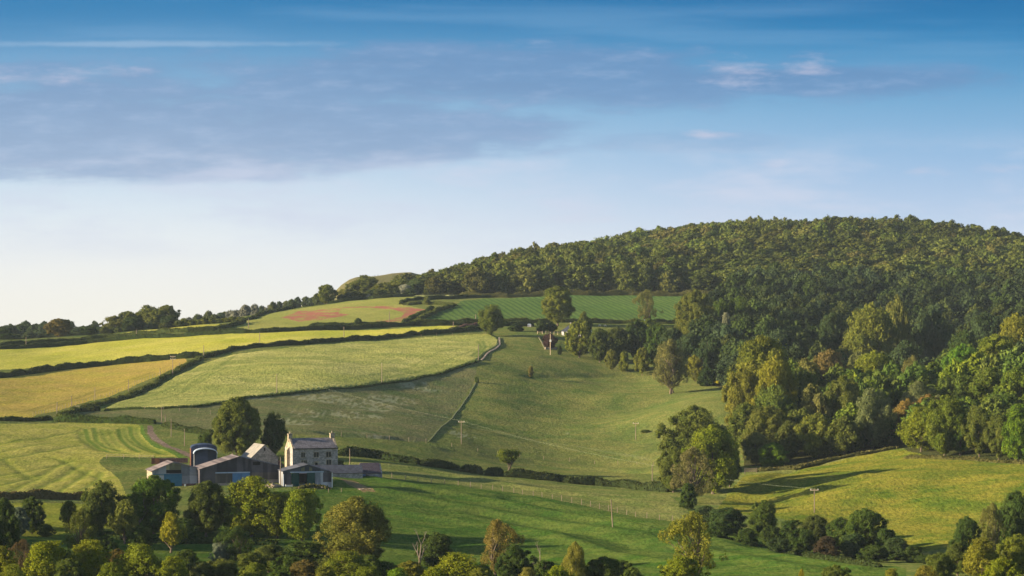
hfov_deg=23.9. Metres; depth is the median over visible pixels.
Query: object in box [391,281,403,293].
broadleaf tree
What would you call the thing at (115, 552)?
bush
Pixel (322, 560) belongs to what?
bush
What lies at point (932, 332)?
broadleaf tree
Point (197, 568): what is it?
bush
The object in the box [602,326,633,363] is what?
broadleaf tree
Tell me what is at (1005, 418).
broadleaf tree
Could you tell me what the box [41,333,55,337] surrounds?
broadleaf tree
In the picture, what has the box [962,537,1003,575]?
broadleaf tree
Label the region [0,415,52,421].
hedge
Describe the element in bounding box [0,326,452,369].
yellow field
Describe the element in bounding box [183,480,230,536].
broadleaf tree
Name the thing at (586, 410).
ground
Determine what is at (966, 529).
broadleaf tree
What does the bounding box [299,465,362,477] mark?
stone outbuilding
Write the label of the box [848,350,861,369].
broadleaf tree
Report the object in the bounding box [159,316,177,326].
broadleaf tree
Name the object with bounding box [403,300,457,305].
hedge
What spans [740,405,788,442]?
broadleaf tree
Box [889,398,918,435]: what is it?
broadleaf tree
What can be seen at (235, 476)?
barn door
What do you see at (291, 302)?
broadleaf tree
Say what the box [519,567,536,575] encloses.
broadleaf tree
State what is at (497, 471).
hedge
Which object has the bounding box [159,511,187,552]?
broadleaf tree
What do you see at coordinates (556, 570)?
broadleaf tree
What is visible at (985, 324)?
broadleaf tree
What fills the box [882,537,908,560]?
bush
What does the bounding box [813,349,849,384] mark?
broadleaf tree
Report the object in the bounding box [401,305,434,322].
hedge
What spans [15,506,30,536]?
bush
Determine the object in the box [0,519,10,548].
broadleaf tree
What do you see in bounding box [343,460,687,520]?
grass strip
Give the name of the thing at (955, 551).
broadleaf tree
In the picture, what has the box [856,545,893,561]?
bush
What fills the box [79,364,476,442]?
flower meadow
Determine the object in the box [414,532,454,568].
broadleaf tree
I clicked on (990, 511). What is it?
broadleaf tree
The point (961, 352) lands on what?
broadleaf tree
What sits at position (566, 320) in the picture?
hedge
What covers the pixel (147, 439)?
soft verge
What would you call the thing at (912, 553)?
bush
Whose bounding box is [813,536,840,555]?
bush
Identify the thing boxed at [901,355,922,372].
broadleaf tree
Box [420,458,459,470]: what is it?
hedge
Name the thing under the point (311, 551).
bush
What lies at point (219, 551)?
bush
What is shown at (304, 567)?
broadleaf tree
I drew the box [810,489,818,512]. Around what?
utility pole
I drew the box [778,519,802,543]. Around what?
bush
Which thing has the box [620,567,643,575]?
broadleaf tree
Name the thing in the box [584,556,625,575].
broadleaf tree
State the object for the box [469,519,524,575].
broadleaf tree
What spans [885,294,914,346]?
broadleaf tree
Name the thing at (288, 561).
bush
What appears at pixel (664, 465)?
broadleaf tree
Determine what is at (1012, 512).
broadleaf tree
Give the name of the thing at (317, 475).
barn
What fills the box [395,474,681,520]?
post and wire fence
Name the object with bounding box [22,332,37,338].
broadleaf tree
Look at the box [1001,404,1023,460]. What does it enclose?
broadleaf tree
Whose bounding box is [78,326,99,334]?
broadleaf tree
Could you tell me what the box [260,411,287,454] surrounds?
broadleaf tree
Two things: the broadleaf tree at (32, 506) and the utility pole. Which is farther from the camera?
the utility pole
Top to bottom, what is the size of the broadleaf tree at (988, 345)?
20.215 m
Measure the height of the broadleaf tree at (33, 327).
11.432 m
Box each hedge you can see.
[0,318,246,345]
[0,320,533,348]
[0,351,201,377]
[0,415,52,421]
[0,488,82,499]
[54,413,155,424]
[55,406,80,416]
[79,356,203,406]
[80,404,100,411]
[160,421,213,434]
[201,330,417,358]
[238,293,416,320]
[309,321,386,325]
[338,445,419,464]
[399,293,494,303]
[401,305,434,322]
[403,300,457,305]
[413,304,454,321]
[417,317,578,322]
[417,325,482,335]
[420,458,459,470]
[448,322,476,328]
[458,289,710,297]
[458,464,483,474]
[484,466,503,476]
[504,467,671,491]
[590,318,675,323]
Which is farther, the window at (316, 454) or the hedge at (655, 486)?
the hedge at (655, 486)
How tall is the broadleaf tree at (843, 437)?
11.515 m
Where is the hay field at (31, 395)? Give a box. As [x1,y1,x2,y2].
[0,359,186,417]
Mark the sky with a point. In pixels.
(194, 157)
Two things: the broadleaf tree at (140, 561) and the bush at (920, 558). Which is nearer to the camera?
the broadleaf tree at (140, 561)
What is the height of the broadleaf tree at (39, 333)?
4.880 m
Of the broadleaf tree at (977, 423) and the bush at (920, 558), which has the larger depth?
the broadleaf tree at (977, 423)
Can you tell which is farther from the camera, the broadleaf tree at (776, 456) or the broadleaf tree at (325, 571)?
the broadleaf tree at (776, 456)
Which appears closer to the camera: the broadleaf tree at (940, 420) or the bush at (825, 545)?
the bush at (825, 545)
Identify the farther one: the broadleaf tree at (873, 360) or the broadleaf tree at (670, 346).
the broadleaf tree at (670, 346)
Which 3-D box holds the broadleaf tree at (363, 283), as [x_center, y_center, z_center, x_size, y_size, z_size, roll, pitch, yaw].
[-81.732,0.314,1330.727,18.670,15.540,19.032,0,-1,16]
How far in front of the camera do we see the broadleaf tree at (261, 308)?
1417.86 m
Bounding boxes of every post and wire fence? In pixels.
[41,364,179,413]
[106,406,214,413]
[341,432,653,465]
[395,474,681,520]
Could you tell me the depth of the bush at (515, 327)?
1045.38 m
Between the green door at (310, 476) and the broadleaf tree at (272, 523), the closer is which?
the broadleaf tree at (272, 523)
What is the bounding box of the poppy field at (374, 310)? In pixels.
[237,296,465,329]
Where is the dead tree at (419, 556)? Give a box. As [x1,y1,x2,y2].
[412,530,426,562]
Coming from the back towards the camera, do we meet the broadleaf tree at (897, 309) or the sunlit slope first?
the broadleaf tree at (897, 309)
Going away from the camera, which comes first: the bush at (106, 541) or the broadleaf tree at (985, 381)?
the bush at (106, 541)
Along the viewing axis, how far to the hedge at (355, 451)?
630.46 m
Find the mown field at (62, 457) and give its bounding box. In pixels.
[0,423,177,501]
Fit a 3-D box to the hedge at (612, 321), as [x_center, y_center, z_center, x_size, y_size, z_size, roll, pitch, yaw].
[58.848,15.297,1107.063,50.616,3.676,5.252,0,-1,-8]
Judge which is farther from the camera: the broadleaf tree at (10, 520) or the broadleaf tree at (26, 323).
the broadleaf tree at (26, 323)
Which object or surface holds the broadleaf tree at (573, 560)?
on the lush pasture
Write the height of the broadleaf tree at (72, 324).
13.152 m
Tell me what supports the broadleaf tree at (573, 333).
on the ground
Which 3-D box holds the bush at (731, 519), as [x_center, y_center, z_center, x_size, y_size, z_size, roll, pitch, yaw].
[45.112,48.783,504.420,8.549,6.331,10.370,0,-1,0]
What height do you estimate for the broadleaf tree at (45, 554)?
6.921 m
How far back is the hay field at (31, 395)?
853.65 m
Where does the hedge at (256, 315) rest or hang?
on the ground
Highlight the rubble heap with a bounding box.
[265,483,281,487]
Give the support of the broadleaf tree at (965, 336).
on the woodland floor
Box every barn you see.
[145,460,196,485]
[190,443,217,465]
[193,454,283,485]
[241,443,282,465]
[277,463,332,486]
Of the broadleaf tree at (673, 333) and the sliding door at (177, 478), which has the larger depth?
the broadleaf tree at (673, 333)
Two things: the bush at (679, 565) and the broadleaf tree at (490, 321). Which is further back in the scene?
the broadleaf tree at (490, 321)
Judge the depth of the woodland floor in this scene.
668.42 m
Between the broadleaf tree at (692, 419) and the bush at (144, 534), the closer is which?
the bush at (144, 534)
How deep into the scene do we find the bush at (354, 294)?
1295.25 m
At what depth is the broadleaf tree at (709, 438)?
592.23 m
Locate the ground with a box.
[0,296,1011,575]
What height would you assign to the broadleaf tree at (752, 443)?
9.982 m
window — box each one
[313,452,318,457]
[326,459,331,464]
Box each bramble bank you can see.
[745,446,898,471]
[903,454,1023,463]
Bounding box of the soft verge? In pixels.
[139,425,189,459]
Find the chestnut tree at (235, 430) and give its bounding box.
[211,396,261,455]
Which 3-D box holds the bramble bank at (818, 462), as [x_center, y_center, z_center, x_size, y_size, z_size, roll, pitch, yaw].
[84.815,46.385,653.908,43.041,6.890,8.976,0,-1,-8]
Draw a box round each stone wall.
[428,382,475,441]
[481,337,500,359]
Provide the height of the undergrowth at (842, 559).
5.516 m
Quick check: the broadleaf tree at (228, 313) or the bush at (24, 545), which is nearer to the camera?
the bush at (24, 545)
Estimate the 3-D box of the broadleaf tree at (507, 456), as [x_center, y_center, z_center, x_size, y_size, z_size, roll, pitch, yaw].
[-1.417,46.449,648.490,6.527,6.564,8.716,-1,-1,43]
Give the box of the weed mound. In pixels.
[296,483,330,488]
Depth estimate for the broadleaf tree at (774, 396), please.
696.18 m
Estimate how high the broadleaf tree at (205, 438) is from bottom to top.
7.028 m
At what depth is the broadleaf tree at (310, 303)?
1367.83 m
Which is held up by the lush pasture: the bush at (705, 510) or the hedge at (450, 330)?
the bush at (705, 510)
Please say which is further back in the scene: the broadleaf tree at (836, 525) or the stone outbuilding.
the stone outbuilding
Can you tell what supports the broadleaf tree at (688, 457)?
on the ground
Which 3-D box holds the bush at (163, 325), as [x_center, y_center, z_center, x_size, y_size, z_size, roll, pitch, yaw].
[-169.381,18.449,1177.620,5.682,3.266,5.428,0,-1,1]
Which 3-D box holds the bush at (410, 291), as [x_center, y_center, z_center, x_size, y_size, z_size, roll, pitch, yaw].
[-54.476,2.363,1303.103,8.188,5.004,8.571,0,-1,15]
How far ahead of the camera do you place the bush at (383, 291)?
1298.43 m
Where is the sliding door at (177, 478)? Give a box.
[164,474,181,485]
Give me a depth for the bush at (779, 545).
466.38 m
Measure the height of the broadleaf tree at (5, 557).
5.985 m
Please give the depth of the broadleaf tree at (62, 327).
1160.81 m
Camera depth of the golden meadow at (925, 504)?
568.30 m
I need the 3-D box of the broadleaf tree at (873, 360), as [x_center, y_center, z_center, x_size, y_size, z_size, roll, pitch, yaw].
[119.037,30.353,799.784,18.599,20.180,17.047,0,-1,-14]
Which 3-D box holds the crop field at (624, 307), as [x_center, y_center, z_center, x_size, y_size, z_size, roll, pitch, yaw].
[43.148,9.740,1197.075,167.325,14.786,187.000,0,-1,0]
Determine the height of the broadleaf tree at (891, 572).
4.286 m
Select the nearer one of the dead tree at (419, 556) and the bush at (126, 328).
the dead tree at (419, 556)
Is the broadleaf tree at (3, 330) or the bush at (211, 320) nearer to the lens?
the broadleaf tree at (3, 330)
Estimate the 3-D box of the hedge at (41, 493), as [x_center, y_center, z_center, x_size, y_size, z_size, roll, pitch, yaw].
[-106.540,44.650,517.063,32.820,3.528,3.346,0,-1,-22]
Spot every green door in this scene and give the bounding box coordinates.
[292,473,298,485]
[307,473,314,484]
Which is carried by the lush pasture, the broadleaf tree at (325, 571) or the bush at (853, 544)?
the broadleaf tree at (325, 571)
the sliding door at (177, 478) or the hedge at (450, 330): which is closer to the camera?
the sliding door at (177, 478)
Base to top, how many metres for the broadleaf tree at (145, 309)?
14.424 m
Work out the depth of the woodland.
1296.15 m
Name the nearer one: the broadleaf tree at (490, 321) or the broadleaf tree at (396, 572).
the broadleaf tree at (396, 572)
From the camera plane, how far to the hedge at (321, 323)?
1082.03 m
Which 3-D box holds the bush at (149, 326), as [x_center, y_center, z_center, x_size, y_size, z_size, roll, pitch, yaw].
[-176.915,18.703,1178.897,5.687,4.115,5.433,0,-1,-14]
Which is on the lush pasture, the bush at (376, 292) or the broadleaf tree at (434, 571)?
the broadleaf tree at (434, 571)
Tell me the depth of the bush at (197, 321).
1233.50 m
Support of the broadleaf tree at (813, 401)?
on the woodland floor
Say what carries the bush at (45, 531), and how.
on the lush pasture
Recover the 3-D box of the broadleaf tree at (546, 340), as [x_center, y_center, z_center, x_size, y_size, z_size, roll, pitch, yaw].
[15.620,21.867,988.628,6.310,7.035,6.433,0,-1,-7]
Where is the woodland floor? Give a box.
[421,286,1023,466]
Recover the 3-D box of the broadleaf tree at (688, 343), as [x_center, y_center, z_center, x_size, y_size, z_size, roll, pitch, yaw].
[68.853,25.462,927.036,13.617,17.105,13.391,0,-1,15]
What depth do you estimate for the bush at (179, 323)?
1178.76 m
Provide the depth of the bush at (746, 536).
478.26 m
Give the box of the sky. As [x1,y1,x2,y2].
[0,0,1023,326]
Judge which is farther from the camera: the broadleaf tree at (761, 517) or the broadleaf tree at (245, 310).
the broadleaf tree at (245, 310)
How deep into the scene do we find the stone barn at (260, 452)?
591.46 m
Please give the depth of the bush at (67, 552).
370.68 m
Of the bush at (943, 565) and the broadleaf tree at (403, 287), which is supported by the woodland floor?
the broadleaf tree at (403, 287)
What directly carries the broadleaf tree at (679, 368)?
on the ground
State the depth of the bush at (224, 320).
1233.38 m
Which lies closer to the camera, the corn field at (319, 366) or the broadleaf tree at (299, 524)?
the broadleaf tree at (299, 524)
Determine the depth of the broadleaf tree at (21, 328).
1436.37 m
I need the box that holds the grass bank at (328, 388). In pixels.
[104,360,478,410]
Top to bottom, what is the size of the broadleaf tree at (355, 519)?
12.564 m
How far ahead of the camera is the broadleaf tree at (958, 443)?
621.77 m
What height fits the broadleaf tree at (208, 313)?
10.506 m
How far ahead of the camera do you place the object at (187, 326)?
1155.19 m
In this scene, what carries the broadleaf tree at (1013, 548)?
on the ground
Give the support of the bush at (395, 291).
on the ground
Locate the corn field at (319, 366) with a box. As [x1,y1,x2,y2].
[107,334,498,407]
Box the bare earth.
[341,479,374,491]
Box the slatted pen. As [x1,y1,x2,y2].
[151,458,187,463]
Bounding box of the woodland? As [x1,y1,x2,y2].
[387,214,1023,452]
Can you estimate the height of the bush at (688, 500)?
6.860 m
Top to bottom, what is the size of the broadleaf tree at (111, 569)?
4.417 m
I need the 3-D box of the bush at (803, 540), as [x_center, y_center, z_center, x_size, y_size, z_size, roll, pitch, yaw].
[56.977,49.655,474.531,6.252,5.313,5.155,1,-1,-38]
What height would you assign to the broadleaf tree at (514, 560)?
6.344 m
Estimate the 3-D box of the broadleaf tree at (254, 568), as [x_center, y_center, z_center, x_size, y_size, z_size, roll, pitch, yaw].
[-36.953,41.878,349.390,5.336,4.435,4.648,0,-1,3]
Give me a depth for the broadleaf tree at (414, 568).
348.95 m
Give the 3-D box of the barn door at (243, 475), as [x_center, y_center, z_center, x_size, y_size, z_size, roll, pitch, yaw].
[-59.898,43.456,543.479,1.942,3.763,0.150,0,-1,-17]
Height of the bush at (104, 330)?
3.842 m
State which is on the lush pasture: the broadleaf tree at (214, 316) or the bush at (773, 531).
the bush at (773, 531)
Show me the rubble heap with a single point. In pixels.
(275, 485)
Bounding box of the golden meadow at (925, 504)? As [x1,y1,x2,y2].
[717,449,1023,551]
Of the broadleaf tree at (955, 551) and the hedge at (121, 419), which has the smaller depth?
the broadleaf tree at (955, 551)
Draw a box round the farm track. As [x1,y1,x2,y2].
[147,425,189,456]
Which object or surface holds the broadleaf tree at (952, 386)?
on the woodland floor
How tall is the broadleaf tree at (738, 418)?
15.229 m
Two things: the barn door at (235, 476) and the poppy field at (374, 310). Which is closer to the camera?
the barn door at (235, 476)
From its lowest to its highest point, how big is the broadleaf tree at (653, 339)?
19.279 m
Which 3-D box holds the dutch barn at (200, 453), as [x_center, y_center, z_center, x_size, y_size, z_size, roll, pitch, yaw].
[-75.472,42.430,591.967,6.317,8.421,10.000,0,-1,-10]
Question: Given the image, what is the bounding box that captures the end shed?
[359,463,381,477]
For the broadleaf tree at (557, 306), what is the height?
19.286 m
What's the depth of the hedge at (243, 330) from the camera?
1058.72 m
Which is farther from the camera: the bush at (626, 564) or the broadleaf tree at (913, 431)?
the broadleaf tree at (913, 431)
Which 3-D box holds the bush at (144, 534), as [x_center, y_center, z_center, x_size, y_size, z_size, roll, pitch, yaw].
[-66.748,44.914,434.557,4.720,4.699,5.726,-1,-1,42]
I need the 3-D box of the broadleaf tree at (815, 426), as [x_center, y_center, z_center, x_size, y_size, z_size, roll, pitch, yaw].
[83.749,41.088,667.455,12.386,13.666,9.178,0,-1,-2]
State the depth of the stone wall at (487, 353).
958.52 m
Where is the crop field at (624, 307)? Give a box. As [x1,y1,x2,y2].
[426,295,681,319]
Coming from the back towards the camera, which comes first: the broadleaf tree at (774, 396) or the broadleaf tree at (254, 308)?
the broadleaf tree at (254, 308)
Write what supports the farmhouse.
on the ground
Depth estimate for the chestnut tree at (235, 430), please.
608.54 m
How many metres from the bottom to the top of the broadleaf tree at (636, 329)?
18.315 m
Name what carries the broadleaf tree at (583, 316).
on the ground
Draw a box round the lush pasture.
[10,476,905,575]
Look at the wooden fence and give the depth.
618.74 m
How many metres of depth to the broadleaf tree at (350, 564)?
360.86 m
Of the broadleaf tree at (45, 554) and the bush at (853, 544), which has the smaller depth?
the broadleaf tree at (45, 554)
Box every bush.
[0,333,20,339]
[8,539,33,570]
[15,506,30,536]
[36,524,56,536]
[57,550,72,571]
[96,535,118,554]
[99,326,109,333]
[106,548,126,564]
[113,326,122,332]
[122,324,132,331]
[126,525,159,546]
[144,322,154,329]
[159,323,169,327]
[172,320,184,326]
[174,549,198,569]
[178,517,199,538]
[185,320,195,325]
[186,561,215,575]
[193,319,200,324]
[200,317,210,323]
[206,318,215,323]
[208,541,231,561]
[221,318,229,322]
[228,316,235,321]
[237,551,267,575]
[270,555,299,575]
[283,540,329,563]
[315,557,339,574]
[338,288,352,294]
[344,292,351,297]
[351,291,358,296]
[354,318,362,324]
[362,554,386,573]
[372,290,381,295]
[379,289,387,294]
[380,561,398,575]
[391,288,399,293]
[403,288,417,293]
[478,564,495,575]
[507,323,523,331]
[528,366,533,376]
[534,560,554,575]
[536,320,547,330]
[617,560,637,575]
[657,556,710,575]
[679,482,698,508]
[692,505,713,530]
[704,525,731,538]
[707,507,747,535]
[734,528,758,545]
[759,525,782,544]
[765,538,794,552]
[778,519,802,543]
[788,528,818,551]
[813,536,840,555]
[838,533,868,557]
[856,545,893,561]
[874,528,895,545]
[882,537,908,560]
[903,545,922,562]
[914,554,929,563]
[925,552,956,575]
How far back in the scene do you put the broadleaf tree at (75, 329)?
1379.80 m
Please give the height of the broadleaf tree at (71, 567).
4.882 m
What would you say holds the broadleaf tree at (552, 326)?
on the ground
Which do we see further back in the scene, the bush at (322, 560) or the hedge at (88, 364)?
the hedge at (88, 364)
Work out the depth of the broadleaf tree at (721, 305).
1026.96 m
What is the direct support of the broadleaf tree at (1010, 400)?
on the woodland floor
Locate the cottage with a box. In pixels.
[561,322,591,334]
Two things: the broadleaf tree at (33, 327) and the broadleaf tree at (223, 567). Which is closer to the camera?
the broadleaf tree at (223, 567)
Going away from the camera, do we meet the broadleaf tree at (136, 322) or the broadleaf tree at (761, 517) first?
the broadleaf tree at (761, 517)
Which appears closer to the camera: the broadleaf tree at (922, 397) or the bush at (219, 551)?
the bush at (219, 551)
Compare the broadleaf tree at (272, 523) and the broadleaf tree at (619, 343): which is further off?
the broadleaf tree at (619, 343)
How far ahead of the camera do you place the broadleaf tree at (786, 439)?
669.26 m
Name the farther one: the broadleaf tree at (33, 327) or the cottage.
the broadleaf tree at (33, 327)
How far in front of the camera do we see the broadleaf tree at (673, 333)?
935.06 m
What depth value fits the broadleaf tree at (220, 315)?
1445.82 m
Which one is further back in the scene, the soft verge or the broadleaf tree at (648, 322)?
the broadleaf tree at (648, 322)
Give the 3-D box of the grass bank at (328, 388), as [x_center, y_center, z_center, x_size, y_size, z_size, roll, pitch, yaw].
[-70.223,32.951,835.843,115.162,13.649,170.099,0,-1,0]
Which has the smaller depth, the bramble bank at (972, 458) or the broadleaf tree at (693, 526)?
the broadleaf tree at (693, 526)
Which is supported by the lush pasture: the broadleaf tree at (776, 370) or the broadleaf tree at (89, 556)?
the broadleaf tree at (89, 556)
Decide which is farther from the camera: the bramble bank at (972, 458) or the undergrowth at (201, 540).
the bramble bank at (972, 458)
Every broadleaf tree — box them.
[0,326,13,333]
[0,497,20,553]
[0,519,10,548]
[0,545,17,572]
[0,563,28,575]
[4,324,20,333]
[14,324,25,334]
[20,320,30,329]
[21,496,46,533]
[21,540,67,575]
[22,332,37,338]
[26,323,39,333]
[33,331,47,337]
[36,321,46,332]
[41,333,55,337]
[43,318,73,336]
[54,558,85,575]
[59,500,77,525]
[62,508,97,553]
[66,539,119,575]
[68,319,76,330]
[71,327,79,332]
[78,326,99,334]
[80,480,123,531]
[88,320,98,327]
[97,562,123,575]
[98,315,125,327]
[106,499,139,543]
[112,543,162,575]
[118,311,137,323]
[121,316,146,330]
[121,475,181,533]
[135,305,155,322]
[142,309,165,323]
[155,556,188,575]
[156,304,180,318]
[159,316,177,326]
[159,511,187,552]
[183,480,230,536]
[192,314,200,319]
[196,433,211,443]
[203,310,211,317]
[205,558,240,575]
[208,314,218,318]
[213,526,254,563]
[216,312,225,318]
[221,475,282,536]
[225,310,232,317]
[230,310,240,316]
[238,562,272,575]
[239,304,251,316]
[250,304,258,314]
[253,544,293,572]
[257,491,293,538]
[259,305,264,311]
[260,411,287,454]
[267,301,276,309]
[276,301,282,308]
[279,488,323,540]
[286,299,297,307]
[289,559,320,575]
[294,297,301,307]
[301,296,309,306]
[305,297,314,305]
[311,496,392,562]
[312,293,319,304]
[315,566,335,575]
[317,284,337,303]
[323,551,373,575]
[345,275,378,295]
[351,566,382,575]
[370,282,393,290]
[386,567,408,575]
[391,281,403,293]
[398,560,425,575]
[399,284,411,293]
[406,278,424,294]
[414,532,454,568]
[421,566,445,575]
[424,296,430,304]
[434,552,493,575]
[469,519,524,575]
[469,568,490,575]
[477,304,506,334]
[494,544,538,575]
[496,449,520,469]
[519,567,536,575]
[540,285,575,325]
[542,333,557,347]
[544,565,573,575]
[546,322,557,331]
[557,345,561,354]
[560,541,589,575]
[564,320,591,357]
[579,311,592,335]
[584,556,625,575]
[586,328,611,361]
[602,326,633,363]
[603,349,617,369]
[619,351,628,370]
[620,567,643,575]
[624,319,648,357]
[632,289,663,318]
[633,347,649,375]
[640,318,657,333]
[643,323,666,365]
[652,339,694,393]
[654,404,726,472]
[656,327,683,359]
[656,348,687,392]
[656,446,685,492]
[658,511,727,575]
[670,446,717,497]
[673,289,722,333]
[676,332,701,362]
[680,424,739,493]
[686,354,702,381]
[692,335,722,373]
[697,368,717,385]
[713,297,732,316]
[720,449,742,486]
[721,366,758,425]
[725,402,759,447]
[726,334,790,396]
[728,295,752,316]
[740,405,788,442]
[740,431,769,464]
[747,499,778,537]
[749,354,799,405]
[754,384,802,425]
[758,442,790,467]
[773,420,802,459]
[786,366,820,396]
[793,412,834,458]
[794,357,819,384]
[798,515,830,544]
[800,383,830,433]
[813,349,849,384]
[815,311,846,347]
[820,564,851,575]
[824,375,861,418]
[824,416,863,455]
[825,517,847,550]
[836,301,899,355]
[837,507,888,546]
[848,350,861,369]
[851,350,901,372]
[855,387,897,449]
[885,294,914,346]
[885,568,897,575]
[889,339,925,363]
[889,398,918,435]
[895,406,933,451]
[897,381,940,404]
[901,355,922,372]
[911,305,955,359]
[914,565,940,575]
[915,393,939,402]
[920,395,965,455]
[932,373,980,400]
[941,343,981,369]
[945,542,972,575]
[948,329,981,349]
[948,412,973,455]
[948,515,981,546]
[960,405,991,456]
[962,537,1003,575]
[963,367,1002,403]
[965,407,980,416]
[968,311,1003,346]
[977,333,1015,360]
[977,502,1006,550]
[977,557,1023,575]
[982,415,1006,459]
[985,391,1023,411]
[991,367,1023,403]
[993,490,1023,546]
[995,533,1023,575]
[996,312,1023,346]
[996,412,1023,447]
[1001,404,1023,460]
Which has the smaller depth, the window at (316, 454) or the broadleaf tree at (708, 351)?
the window at (316, 454)
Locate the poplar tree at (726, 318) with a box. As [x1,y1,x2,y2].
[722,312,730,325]
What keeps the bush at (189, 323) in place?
on the ground
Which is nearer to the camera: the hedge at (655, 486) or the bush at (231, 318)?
the hedge at (655, 486)
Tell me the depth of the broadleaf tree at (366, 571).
349.25 m
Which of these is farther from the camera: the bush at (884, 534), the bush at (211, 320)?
the bush at (211, 320)
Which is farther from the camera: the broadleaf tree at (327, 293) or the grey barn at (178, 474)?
the broadleaf tree at (327, 293)
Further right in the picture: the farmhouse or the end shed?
the end shed
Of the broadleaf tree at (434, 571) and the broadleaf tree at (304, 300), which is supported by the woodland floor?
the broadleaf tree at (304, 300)
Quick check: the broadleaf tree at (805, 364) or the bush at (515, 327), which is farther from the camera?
the bush at (515, 327)
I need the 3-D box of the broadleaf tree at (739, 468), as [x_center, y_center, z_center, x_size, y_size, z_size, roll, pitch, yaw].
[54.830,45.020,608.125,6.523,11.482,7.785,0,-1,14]
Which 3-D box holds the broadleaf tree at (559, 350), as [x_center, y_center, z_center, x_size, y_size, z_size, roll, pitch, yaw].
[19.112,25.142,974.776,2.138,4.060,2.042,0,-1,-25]
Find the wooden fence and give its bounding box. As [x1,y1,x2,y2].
[106,454,153,458]
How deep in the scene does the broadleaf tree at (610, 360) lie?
946.73 m
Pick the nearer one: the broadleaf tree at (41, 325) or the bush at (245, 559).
the bush at (245, 559)
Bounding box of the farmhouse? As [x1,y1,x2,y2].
[285,431,337,466]
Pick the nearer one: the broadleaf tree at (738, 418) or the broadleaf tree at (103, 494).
the broadleaf tree at (103, 494)
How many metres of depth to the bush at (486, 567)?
351.28 m
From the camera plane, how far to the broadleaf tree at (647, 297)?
1105.38 m
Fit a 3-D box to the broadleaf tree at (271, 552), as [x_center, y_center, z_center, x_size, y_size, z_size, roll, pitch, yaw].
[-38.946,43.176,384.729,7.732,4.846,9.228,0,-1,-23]
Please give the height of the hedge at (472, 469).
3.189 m
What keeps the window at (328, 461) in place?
in the farmhouse
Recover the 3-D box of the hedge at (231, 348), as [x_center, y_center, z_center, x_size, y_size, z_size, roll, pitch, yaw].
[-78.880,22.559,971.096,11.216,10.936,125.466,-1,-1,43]
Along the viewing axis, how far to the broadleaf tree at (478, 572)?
344.02 m
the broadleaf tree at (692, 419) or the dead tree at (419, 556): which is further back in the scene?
the broadleaf tree at (692, 419)
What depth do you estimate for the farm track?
665.27 m
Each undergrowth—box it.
[84,531,278,545]
[703,533,883,567]
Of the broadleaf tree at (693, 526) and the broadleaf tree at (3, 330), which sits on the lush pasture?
the broadleaf tree at (693, 526)
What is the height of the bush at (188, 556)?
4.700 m
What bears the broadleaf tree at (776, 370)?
on the woodland floor
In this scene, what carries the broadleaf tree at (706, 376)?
on the ground
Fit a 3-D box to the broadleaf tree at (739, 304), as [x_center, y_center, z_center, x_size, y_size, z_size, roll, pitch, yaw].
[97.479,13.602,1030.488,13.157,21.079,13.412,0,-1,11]
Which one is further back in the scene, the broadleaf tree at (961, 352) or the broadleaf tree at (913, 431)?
the broadleaf tree at (961, 352)
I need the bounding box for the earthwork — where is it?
[301,272,420,306]
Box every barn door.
[232,473,240,483]
[241,473,249,479]
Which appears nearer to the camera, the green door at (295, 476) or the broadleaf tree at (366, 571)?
the broadleaf tree at (366, 571)
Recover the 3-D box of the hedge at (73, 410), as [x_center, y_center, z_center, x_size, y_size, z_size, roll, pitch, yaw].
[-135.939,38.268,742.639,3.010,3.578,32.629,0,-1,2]
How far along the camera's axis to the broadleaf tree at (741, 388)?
721.92 m
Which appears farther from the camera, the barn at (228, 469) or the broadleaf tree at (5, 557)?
the barn at (228, 469)
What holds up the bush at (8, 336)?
on the ground
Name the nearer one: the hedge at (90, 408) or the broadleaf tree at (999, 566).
the broadleaf tree at (999, 566)
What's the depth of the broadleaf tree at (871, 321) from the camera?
923.91 m
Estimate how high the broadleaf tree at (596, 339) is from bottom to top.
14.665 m
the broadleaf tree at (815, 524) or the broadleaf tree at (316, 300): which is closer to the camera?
the broadleaf tree at (815, 524)
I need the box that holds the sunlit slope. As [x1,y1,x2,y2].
[11,503,114,536]
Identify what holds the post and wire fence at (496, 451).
on the ground
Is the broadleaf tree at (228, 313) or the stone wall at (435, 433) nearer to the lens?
the stone wall at (435, 433)
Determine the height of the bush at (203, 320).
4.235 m
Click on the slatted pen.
(160, 460)
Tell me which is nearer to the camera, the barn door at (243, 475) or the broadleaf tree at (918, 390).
the barn door at (243, 475)

